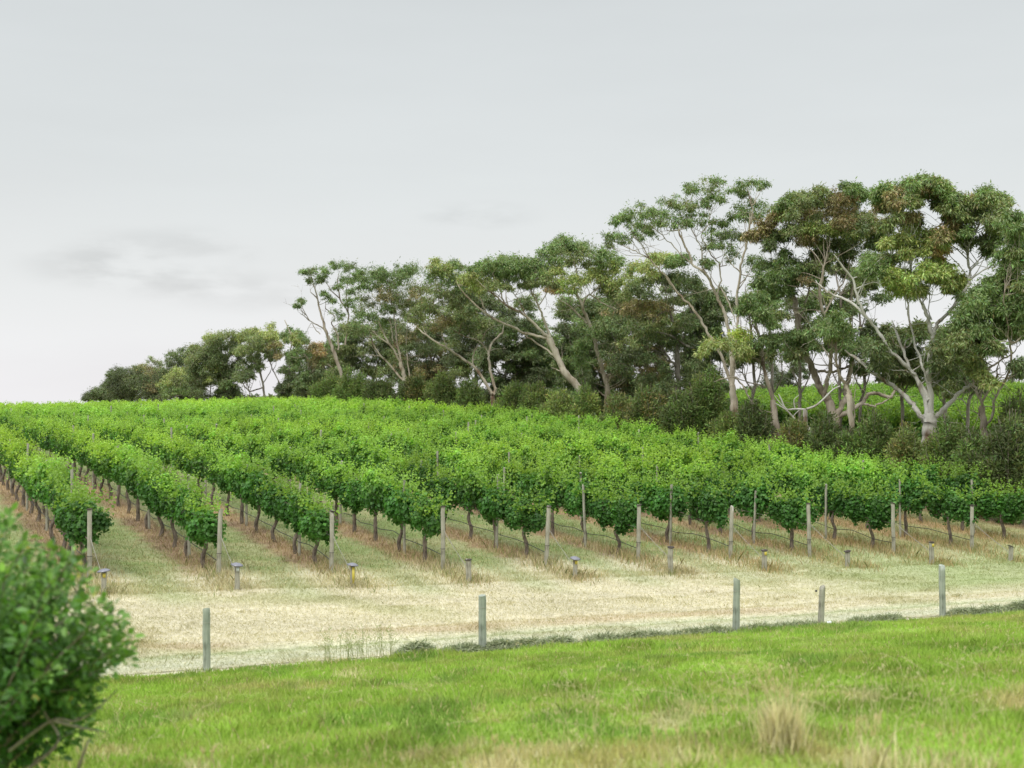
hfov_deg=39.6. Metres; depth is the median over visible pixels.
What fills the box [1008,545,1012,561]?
anchor stub
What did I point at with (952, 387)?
gum tree
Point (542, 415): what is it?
grapevine
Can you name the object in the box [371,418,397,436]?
grapevine
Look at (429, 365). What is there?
gum tree
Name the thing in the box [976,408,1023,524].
shrub
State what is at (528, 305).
gum tree
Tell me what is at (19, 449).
grapevine
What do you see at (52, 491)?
grapevine
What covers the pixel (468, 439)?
grapevine
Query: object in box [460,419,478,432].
grapevine
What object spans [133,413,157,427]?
grapevine
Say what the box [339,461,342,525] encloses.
row post
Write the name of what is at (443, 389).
shrub
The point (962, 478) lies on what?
grapevine
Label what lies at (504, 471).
row post
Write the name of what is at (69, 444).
grapevine
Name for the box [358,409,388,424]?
grapevine
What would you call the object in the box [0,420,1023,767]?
ground
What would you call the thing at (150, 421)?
grapevine
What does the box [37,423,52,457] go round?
grapevine
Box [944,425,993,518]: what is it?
shrub
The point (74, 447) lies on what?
grapevine
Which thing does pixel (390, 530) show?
drip line
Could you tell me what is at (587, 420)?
grapevine
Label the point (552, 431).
grapevine
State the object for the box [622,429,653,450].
grapevine
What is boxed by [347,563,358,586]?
anchor stub
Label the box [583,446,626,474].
grapevine
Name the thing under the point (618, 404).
shrub
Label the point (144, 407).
grapevine rows
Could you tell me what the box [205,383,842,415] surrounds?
treeline
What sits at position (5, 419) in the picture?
grapevine
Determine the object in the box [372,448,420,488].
grapevine
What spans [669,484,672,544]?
row post
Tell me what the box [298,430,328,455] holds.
grapevine
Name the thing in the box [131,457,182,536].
grapevine
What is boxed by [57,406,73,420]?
grapevine
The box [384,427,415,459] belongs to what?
grapevine
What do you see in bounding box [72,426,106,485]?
grapevine
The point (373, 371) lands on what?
gum tree
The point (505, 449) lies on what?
grapevine
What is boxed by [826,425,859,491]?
shrub
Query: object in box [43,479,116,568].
grapevine
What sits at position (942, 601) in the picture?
fence post
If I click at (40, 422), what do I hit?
grapevine
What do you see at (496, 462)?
grapevine
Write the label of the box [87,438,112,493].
grapevine
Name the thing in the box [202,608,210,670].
fence post
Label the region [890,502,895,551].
end post
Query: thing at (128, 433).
grapevine
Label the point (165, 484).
grapevine
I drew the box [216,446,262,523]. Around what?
grapevine
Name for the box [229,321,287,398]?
gum tree
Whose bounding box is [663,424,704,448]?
grapevine
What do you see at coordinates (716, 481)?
grapevine
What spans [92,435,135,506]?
grapevine
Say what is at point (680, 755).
grass tuft
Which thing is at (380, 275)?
gum tree
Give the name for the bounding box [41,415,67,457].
grapevine
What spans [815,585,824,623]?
fence post
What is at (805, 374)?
crest tree
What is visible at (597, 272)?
gum tree
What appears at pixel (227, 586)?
vineyard turf
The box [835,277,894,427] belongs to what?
gum tree
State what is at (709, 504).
grapevine
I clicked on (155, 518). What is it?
drip line
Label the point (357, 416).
grapevine
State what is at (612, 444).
grapevine
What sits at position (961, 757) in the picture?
grass tuft
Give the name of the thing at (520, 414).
grapevine
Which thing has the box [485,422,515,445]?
grapevine
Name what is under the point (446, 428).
grapevine
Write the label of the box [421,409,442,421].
grapevine
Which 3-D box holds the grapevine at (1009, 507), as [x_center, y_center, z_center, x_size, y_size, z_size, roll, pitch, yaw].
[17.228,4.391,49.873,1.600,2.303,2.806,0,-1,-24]
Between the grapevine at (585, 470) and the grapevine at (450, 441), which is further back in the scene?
the grapevine at (450, 441)
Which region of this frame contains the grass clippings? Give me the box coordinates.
[392,599,1023,654]
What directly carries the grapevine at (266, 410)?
on the ground at (252, 544)
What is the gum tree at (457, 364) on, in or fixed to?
on the ground at (252, 544)
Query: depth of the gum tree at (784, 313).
81.80 m
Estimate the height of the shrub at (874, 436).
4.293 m
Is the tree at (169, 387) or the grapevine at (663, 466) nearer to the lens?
the grapevine at (663, 466)
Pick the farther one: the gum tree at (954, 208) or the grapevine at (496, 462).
the gum tree at (954, 208)
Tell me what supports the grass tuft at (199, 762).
on the ground at (252, 544)
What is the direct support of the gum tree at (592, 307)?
on the ground at (252, 544)
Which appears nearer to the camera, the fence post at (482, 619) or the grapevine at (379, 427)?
the fence post at (482, 619)
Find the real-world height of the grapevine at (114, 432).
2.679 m
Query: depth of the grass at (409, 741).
16.09 m
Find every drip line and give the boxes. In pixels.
[4,474,86,562]
[76,469,216,560]
[179,479,328,558]
[291,490,440,554]
[450,519,543,551]
[550,521,635,547]
[642,523,727,545]
[686,515,806,544]
[736,506,891,542]
[778,497,968,539]
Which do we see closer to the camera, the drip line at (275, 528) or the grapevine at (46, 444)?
the drip line at (275, 528)
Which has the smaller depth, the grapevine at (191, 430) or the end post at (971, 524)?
the end post at (971, 524)
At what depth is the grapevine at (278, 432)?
66.44 m
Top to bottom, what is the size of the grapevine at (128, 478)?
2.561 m
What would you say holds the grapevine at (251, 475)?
on the ground at (252, 544)
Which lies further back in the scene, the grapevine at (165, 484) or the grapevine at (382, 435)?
the grapevine at (382, 435)
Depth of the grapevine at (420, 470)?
49.20 m
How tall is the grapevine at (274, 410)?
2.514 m
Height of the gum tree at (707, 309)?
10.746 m
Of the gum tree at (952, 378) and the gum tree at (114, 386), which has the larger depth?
the gum tree at (114, 386)
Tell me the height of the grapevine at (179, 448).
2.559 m
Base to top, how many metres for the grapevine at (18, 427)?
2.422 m
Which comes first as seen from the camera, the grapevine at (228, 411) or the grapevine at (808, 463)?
the grapevine at (808, 463)
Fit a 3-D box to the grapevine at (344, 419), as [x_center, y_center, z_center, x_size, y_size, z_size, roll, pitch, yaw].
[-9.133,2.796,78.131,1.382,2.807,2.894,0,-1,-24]
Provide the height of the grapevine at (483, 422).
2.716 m
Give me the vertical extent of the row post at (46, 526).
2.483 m
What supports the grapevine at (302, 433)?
on the ground at (252, 544)
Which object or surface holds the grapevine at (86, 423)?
on the ground at (252, 544)
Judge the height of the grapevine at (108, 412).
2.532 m
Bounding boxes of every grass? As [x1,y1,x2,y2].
[5,609,1023,767]
[14,509,1023,604]
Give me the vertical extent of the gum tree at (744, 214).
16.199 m
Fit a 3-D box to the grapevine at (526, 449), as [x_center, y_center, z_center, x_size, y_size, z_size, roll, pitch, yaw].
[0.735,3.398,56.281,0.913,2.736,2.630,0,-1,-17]
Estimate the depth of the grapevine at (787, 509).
45.18 m
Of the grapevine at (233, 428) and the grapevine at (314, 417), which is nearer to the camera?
the grapevine at (233, 428)
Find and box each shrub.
[0,502,145,767]
[306,370,342,399]
[329,364,371,401]
[361,375,399,401]
[396,366,434,405]
[422,368,458,407]
[446,377,489,410]
[493,376,526,411]
[515,380,553,416]
[537,386,573,421]
[568,379,602,423]
[594,391,632,428]
[624,382,667,432]
[656,386,708,443]
[685,362,727,443]
[705,406,737,439]
[731,392,776,449]
[768,414,809,453]
[802,407,845,459]
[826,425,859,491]
[848,401,897,467]
[881,419,926,474]
[917,411,969,498]
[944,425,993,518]
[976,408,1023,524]
[985,385,1023,486]
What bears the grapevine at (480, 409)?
on the ground at (252, 544)
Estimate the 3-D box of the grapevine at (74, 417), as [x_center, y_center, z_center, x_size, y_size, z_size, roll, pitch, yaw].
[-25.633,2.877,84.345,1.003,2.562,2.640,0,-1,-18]
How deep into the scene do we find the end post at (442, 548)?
39.05 m
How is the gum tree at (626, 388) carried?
on the ground at (252, 544)
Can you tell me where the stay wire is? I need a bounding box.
[639,525,667,555]
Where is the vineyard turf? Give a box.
[0,470,1023,594]
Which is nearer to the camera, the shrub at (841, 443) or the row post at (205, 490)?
the row post at (205, 490)
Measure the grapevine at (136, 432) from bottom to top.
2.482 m
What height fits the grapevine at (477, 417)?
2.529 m
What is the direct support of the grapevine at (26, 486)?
on the ground at (252, 544)
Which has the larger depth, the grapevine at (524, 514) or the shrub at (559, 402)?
the shrub at (559, 402)
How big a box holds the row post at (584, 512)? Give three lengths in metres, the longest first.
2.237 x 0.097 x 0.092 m
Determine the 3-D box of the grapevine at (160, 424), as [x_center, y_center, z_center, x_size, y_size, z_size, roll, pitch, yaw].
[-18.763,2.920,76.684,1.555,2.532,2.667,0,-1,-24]
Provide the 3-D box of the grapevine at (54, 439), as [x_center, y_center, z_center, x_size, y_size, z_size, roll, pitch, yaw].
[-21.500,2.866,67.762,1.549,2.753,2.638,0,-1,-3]
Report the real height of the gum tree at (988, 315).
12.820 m
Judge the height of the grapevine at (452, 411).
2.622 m
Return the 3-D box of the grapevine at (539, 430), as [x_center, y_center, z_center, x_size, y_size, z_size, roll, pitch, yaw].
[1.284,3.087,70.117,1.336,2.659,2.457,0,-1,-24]
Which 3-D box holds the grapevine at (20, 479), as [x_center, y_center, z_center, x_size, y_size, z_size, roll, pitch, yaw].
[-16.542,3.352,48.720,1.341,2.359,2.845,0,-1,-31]
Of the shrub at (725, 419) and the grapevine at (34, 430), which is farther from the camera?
the grapevine at (34, 430)
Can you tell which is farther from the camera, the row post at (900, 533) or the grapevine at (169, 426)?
the grapevine at (169, 426)
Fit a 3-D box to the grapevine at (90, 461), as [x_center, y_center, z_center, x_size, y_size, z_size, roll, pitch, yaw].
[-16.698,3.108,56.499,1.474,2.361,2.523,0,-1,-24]
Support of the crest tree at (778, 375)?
on the ground at (252, 544)
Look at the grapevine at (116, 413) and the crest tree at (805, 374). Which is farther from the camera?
the crest tree at (805, 374)
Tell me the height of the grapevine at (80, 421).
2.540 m
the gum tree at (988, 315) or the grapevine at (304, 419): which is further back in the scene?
the grapevine at (304, 419)
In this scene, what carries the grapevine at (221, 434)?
on the ground at (252, 544)
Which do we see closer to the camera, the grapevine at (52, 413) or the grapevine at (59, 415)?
the grapevine at (59, 415)
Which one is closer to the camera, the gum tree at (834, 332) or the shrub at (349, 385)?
the gum tree at (834, 332)
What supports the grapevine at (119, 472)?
on the ground at (252, 544)
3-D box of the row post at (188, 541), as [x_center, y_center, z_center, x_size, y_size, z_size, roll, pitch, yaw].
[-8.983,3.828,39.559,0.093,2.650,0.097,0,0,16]
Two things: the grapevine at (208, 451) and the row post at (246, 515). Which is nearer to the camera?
the row post at (246, 515)
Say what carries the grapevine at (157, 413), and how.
on the ground at (252, 544)
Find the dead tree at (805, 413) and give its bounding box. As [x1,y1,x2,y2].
[774,375,839,429]
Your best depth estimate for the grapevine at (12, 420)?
86.52 m
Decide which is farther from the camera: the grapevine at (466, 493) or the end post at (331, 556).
the grapevine at (466, 493)
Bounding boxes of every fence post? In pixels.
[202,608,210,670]
[478,594,485,646]
[732,578,739,631]
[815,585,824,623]
[939,564,945,616]
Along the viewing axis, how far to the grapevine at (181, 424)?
72.64 m
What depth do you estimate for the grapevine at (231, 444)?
61.47 m
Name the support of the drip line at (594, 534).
attached to the end post at (638, 541)
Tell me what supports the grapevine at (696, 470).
on the ground at (252, 544)
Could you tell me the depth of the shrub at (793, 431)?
65.93 m
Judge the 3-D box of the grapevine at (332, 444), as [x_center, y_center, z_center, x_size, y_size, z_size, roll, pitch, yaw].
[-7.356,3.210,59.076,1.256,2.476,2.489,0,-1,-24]
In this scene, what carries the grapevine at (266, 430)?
on the ground at (252, 544)
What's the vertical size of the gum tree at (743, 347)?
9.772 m
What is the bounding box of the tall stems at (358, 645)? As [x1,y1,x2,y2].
[318,621,401,662]
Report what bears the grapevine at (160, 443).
on the ground at (252, 544)
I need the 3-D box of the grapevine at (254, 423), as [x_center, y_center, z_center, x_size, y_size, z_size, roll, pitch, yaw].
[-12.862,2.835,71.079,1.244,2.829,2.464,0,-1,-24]
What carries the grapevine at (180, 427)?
on the ground at (252, 544)
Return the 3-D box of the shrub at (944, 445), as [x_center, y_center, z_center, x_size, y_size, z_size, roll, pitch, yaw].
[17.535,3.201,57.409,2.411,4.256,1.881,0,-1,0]
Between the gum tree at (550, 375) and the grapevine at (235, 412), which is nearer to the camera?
the grapevine at (235, 412)
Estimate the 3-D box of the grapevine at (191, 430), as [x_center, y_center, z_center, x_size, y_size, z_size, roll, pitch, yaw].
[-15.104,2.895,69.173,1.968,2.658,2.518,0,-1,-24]
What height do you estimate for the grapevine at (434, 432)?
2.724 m
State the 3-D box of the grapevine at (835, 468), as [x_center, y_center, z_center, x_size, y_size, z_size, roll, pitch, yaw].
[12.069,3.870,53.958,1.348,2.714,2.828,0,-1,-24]
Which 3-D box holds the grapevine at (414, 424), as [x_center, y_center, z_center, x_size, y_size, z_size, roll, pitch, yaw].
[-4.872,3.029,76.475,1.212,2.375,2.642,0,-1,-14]
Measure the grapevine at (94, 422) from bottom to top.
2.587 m
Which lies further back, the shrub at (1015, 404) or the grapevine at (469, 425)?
the grapevine at (469, 425)
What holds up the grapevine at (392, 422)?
on the ground at (252, 544)
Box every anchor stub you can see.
[97,568,109,591]
[231,562,242,589]
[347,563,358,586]
[465,558,471,582]
[570,556,580,577]
[667,546,673,573]
[761,549,767,569]
[844,550,850,567]
[928,541,933,563]
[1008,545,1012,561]
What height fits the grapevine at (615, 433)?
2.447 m
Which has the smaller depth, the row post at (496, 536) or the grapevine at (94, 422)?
the row post at (496, 536)
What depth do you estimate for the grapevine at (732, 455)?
59.73 m
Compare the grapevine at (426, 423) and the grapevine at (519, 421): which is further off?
the grapevine at (519, 421)
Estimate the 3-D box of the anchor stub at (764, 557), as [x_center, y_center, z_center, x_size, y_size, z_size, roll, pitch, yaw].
[7.255,5.187,40.887,0.225,0.871,0.212,0,-1,0]
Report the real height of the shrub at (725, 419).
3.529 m
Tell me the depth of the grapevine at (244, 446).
59.50 m
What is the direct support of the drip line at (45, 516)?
on the ground at (252, 544)
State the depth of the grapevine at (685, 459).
56.75 m
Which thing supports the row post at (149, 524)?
on the ground at (252, 544)
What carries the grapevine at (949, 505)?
on the ground at (252, 544)
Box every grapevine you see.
[0,406,10,428]
[0,410,22,430]
[0,423,16,485]
[0,424,27,489]
[0,430,17,481]
[0,432,23,495]
[1,436,33,501]
[2,404,19,428]
[3,433,48,506]
[4,411,25,431]
[4,449,45,513]
[6,447,59,521]
[8,409,24,431]
[9,411,31,443]
[14,453,65,529]
[16,418,27,441]
[18,413,38,441]
[19,418,46,450]
[21,413,45,454]
[27,415,46,453]
[34,451,75,538]
[36,412,54,457]
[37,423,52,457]
[39,416,73,456]
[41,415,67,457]
[41,454,79,548]
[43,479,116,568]
[47,408,59,421]
[49,471,102,549]
[50,427,66,461]
[51,407,65,422]
[53,405,80,423]
[54,420,89,469]
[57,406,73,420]
[63,409,79,427]
[63,425,87,475]
[69,426,95,481]
[71,411,86,424]
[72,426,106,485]
[75,414,93,431]
[75,432,103,488]
[77,417,90,431]
[86,412,104,435]
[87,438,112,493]
[88,439,129,499]
[91,416,108,444]
[92,417,110,442]
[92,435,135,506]
[96,414,120,445]
[99,407,118,419]
[105,405,130,422]
[106,417,128,445]
[109,439,153,513]
[112,416,134,448]
[119,417,140,449]
[120,409,135,418]
[120,448,152,520]
[129,425,154,453]
[129,448,162,528]
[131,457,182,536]
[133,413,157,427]
[134,423,162,458]
[141,427,165,457]
[142,415,157,428]
[144,428,174,470]
[148,467,200,547]
[150,415,176,433]
[154,405,166,419]
[156,418,184,436]
[158,407,177,422]
[161,430,191,481]
[165,405,183,423]
[165,430,201,484]
[165,470,208,557]
[168,417,189,439]
[172,405,191,423]
[172,420,195,441]
[177,412,197,425]
[178,416,215,441]
[179,438,222,498]
[180,490,234,569]
[184,415,201,424]
[192,416,223,443]
[195,435,230,507]
[196,414,210,422]
[202,422,228,449]
[202,448,245,515]
[206,409,217,420]
[209,410,224,424]
[209,424,239,458]
[214,404,228,417]
[216,413,237,429]
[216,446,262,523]
[220,405,241,419]
[221,417,247,433]
[223,430,250,459]
[224,404,247,424]
[234,414,250,443]
[234,427,265,460]
[236,450,283,532]
[243,415,268,436]
[244,468,296,541]
[246,428,274,471]
[247,397,269,418]
[257,403,272,417]
[258,420,275,437]
[259,410,289,432]
[263,439,285,482]
[266,420,291,453]
[268,405,284,420]
[268,416,290,430]
[268,436,301,483]
[270,469,318,553]
[275,407,289,423]
[283,421,300,449]
[284,419,297,435]
[284,440,318,488]
[286,406,305,425]
[287,419,314,452]
[292,406,314,424]
[293,413,316,430]
[293,488,346,562]
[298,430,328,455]
[303,448,332,503]
[306,417,329,440]
[307,410,330,424]
[311,409,334,432]
[312,405,328,417]
[314,421,330,440]
[318,406,337,416]
[318,456,361,522]
[319,433,346,465]
[324,437,355,474]
[325,414,342,429]
[325,417,353,438]
[330,405,346,419]
[330,460,372,532]
[333,411,358,425]
[340,408,357,419]
[340,419,368,448]
[348,431,380,473]
[351,408,368,420]
[351,415,369,432]
[351,426,380,441]
[356,400,372,414]
[357,458,399,540]
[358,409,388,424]
[359,418,386,436]
[362,438,406,483]
[366,400,383,415]
[367,413,392,424]
[370,424,399,448]
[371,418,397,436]
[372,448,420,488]
[375,405,394,418]
[379,463,430,551]
[382,412,409,426]
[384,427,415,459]
[387,403,409,420]
[389,423,411,435]
[389,481,462,562]
[392,417,417,429]
[394,406,422,422]
[399,446,446,495]
[400,428,434,460]
[402,421,433,438]
[407,408,427,427]
[408,401,433,415]
[410,419,422,431]
[419,416,443,429]
[419,421,446,449]
[419,439,451,476]
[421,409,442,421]
[421,458,467,530]
[422,401,439,417]
[433,426,465,481]
[434,410,447,420]
[435,414,460,436]
[440,440,479,477]
[445,405,465,419]
[448,408,469,430]
[448,454,492,538]
[450,426,484,458]
[458,401,481,415]
[458,408,475,422]
[459,446,499,511]
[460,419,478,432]
[466,410,489,426]
[469,422,494,448]
[471,437,501,456]
[472,400,493,416]
[473,413,509,433]
[473,466,519,543]
[479,450,523,495]
[482,402,512,418]
[482,410,507,426]
[482,435,522,468]
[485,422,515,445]
[485,485,567,557]
[489,419,519,438]
[492,412,518,427]
[495,407,518,420]
[496,427,537,448]
[504,402,532,421]
[505,419,538,439]
[507,414,540,430]
[510,451,549,502]
[514,435,546,477]
[519,429,555,460]
[523,420,554,442]
[526,406,549,425]
[526,418,549,428]
[531,454,580,535]
[534,445,575,474]
[539,412,561,426]
[542,423,572,444]
[542,434,566,459]
[543,416,571,433]
[548,470,619,542]
[550,424,594,448]
[557,455,600,488]
[559,411,583,431]
[564,422,591,434]
[564,434,603,473]
[574,413,598,431]
[578,427,611,458]
[580,423,611,439]
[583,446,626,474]
[589,456,630,502]
[589,478,644,552]
[590,412,621,433]
[602,429,637,466]
[604,427,632,445]
[607,418,640,435]
[610,451,656,482]
[612,466,662,531]
[616,437,665,465]
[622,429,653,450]
[629,414,659,441]
[639,445,684,491]
[640,426,675,442]
[641,465,691,541]
[645,430,676,452]
[648,440,688,465]
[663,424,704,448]
[663,437,700,459]
[667,453,721,524]
[670,475,746,551]
[671,440,713,474]
[690,431,723,451]
[695,434,727,457]
[696,445,761,514]
[697,461,742,532]
[715,425,749,452]
[721,443,751,476]
[724,462,777,538]
[734,456,777,521]
[739,436,775,460]
[745,438,788,485]
[764,435,808,463]
[765,479,824,550]
[768,454,819,529]
[774,449,820,480]
[798,443,843,474]
[803,450,859,518]
[805,469,864,538]
[823,447,880,472]
[840,454,890,528]
[842,475,904,547]
[859,453,906,486]
[875,460,933,536]
[890,454,950,521]
[912,480,988,545]
[934,459,993,530]
[973,476,1023,539]
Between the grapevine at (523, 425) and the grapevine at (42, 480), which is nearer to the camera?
the grapevine at (42, 480)
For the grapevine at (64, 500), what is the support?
on the ground at (252, 544)
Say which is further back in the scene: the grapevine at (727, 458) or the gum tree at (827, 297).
the gum tree at (827, 297)
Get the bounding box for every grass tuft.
[168,743,232,767]
[331,656,375,679]
[476,734,528,767]
[645,722,734,767]
[739,658,823,755]
[826,709,920,767]
[865,722,1018,767]
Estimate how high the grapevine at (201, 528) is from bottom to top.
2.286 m
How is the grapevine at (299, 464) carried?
on the ground at (252, 544)
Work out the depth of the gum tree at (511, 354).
111.69 m
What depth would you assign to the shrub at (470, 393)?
98.00 m
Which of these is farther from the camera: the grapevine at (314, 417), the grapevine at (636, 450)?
the grapevine at (314, 417)
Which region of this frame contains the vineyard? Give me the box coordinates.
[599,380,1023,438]
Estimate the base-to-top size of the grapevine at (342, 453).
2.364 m
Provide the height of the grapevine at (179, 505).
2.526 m
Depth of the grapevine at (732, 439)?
65.33 m
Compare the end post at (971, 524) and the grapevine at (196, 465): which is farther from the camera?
the grapevine at (196, 465)
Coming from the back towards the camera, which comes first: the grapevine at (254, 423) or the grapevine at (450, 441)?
the grapevine at (254, 423)
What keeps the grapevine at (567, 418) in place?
on the ground at (252, 544)
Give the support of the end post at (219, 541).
on the ground at (252, 544)
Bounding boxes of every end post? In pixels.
[86,508,92,576]
[216,508,222,575]
[329,510,334,572]
[440,506,445,568]
[544,505,551,563]
[636,504,641,560]
[728,505,733,558]
[806,503,811,556]
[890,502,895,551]
[969,505,973,548]
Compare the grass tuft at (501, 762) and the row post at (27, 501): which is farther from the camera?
the row post at (27, 501)
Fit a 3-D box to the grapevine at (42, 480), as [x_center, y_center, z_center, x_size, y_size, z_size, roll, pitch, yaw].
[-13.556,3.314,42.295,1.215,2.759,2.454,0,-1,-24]
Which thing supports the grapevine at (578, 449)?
on the ground at (252, 544)
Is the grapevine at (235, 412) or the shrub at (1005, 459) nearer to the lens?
the shrub at (1005, 459)
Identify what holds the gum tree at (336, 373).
on the ground at (252, 544)
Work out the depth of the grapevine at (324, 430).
70.95 m
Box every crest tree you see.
[756,362,797,389]
[785,351,811,384]
[1007,355,1023,382]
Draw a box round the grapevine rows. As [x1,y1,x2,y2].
[0,394,466,429]
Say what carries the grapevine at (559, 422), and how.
on the ground at (252, 544)
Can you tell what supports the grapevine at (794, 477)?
on the ground at (252, 544)
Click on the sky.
(170, 170)
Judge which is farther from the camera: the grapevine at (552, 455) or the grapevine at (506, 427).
the grapevine at (506, 427)
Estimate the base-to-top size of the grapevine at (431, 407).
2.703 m
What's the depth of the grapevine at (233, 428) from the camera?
74.80 m
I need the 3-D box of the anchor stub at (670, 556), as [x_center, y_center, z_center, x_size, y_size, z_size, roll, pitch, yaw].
[4.421,5.023,39.601,0.211,1.016,0.203,0,-1,0]
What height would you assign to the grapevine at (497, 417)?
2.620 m
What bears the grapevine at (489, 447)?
on the ground at (252, 544)
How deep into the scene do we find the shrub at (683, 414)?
74.78 m
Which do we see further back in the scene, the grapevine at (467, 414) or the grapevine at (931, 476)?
the grapevine at (467, 414)
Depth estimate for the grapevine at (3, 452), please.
56.25 m
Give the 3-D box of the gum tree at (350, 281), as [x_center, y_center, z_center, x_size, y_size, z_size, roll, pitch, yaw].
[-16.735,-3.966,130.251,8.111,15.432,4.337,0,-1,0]
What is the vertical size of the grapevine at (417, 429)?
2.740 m
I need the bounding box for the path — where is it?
[80,595,1023,675]
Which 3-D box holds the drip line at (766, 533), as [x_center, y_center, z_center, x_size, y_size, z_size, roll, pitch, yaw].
[3.255,4.409,57.644,0.090,1.573,29.408,0,-1,-24]
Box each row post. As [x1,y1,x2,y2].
[26,443,28,510]
[45,460,47,530]
[70,469,73,553]
[92,433,93,488]
[147,468,150,528]
[187,474,190,557]
[204,480,206,502]
[245,464,247,525]
[298,483,301,554]
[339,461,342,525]
[403,480,405,552]
[495,474,498,547]
[503,467,505,521]
[582,484,585,546]
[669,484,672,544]
[752,491,756,542]
[825,484,826,538]
[899,479,901,536]
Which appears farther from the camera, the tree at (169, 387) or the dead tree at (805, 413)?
the tree at (169, 387)
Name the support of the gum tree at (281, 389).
on the ground at (252, 544)
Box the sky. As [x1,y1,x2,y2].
[0,0,1023,404]
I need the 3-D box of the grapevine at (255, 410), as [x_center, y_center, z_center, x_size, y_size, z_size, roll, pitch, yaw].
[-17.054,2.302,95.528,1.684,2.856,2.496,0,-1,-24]
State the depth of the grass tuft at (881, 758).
10.16 m
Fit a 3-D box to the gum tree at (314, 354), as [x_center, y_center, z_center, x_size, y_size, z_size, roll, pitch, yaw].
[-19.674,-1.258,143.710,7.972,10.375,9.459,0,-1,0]
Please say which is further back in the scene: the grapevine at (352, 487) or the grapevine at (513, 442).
the grapevine at (513, 442)
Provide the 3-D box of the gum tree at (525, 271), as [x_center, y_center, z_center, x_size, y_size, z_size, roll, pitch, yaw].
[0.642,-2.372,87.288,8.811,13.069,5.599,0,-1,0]
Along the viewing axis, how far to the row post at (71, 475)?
38.10 m
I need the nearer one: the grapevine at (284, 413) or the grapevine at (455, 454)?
the grapevine at (455, 454)
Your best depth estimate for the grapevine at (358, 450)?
55.31 m
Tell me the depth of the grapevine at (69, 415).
87.67 m
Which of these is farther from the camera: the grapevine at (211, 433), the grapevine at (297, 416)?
the grapevine at (297, 416)
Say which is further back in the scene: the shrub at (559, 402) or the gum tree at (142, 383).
the gum tree at (142, 383)
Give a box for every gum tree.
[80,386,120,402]
[99,361,150,401]
[121,356,172,402]
[149,342,208,400]
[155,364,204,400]
[178,326,260,399]
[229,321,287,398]
[273,324,306,398]
[282,320,353,399]
[285,258,367,376]
[302,343,360,398]
[332,315,406,397]
[338,258,442,384]
[387,309,466,395]
[409,256,508,405]
[436,286,499,385]
[452,240,580,394]
[467,313,554,407]
[487,290,541,374]
[509,344,562,396]
[539,232,641,409]
[543,311,602,404]
[544,290,626,411]
[586,251,711,402]
[593,294,675,404]
[596,173,774,416]
[669,283,734,407]
[691,287,800,438]
[721,284,782,403]
[740,177,911,430]
[745,299,787,431]
[772,288,828,423]
[791,307,869,434]
[798,253,872,427]
[816,169,1018,442]
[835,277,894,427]
[866,318,934,430]
[916,321,976,429]
[928,325,991,434]
[933,202,1023,438]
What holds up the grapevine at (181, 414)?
on the ground at (252, 544)
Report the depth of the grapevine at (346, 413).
88.13 m
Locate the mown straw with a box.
[8,556,1023,677]
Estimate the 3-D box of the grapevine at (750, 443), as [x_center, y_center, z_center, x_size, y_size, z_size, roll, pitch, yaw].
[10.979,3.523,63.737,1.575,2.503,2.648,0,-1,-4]
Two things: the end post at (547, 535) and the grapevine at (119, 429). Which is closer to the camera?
the end post at (547, 535)
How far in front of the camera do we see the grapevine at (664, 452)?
58.64 m
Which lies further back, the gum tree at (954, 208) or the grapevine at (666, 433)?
the grapevine at (666, 433)
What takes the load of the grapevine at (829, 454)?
on the ground at (252, 544)
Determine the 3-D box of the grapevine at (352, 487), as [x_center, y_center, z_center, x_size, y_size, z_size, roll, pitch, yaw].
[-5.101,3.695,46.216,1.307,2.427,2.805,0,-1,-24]
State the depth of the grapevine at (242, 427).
72.71 m
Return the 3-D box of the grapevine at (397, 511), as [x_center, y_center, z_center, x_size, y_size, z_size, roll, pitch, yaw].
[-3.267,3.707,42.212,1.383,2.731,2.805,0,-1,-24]
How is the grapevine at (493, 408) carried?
on the ground at (252, 544)
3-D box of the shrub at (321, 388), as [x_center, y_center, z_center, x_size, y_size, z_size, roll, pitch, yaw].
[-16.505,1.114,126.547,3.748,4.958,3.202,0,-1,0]
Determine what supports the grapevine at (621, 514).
on the ground at (252, 544)
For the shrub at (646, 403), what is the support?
on the ground at (252, 544)
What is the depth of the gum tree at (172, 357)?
186.44 m
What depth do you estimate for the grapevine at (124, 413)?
88.50 m
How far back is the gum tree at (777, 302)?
88.00 m
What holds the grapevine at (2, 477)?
on the ground at (252, 544)
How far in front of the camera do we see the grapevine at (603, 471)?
49.77 m
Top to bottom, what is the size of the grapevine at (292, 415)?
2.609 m
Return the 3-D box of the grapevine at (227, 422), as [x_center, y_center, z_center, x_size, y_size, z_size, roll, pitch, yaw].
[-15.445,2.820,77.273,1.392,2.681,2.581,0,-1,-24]
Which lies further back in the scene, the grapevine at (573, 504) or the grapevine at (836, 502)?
the grapevine at (836, 502)
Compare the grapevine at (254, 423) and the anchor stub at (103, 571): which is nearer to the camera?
the anchor stub at (103, 571)
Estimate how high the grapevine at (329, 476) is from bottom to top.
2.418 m
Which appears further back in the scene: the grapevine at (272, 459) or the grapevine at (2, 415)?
the grapevine at (2, 415)
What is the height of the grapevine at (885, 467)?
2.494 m
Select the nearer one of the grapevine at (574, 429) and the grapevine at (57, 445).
the grapevine at (57, 445)
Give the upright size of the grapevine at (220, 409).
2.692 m
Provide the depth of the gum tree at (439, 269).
99.52 m
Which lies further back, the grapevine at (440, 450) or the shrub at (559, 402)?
the shrub at (559, 402)

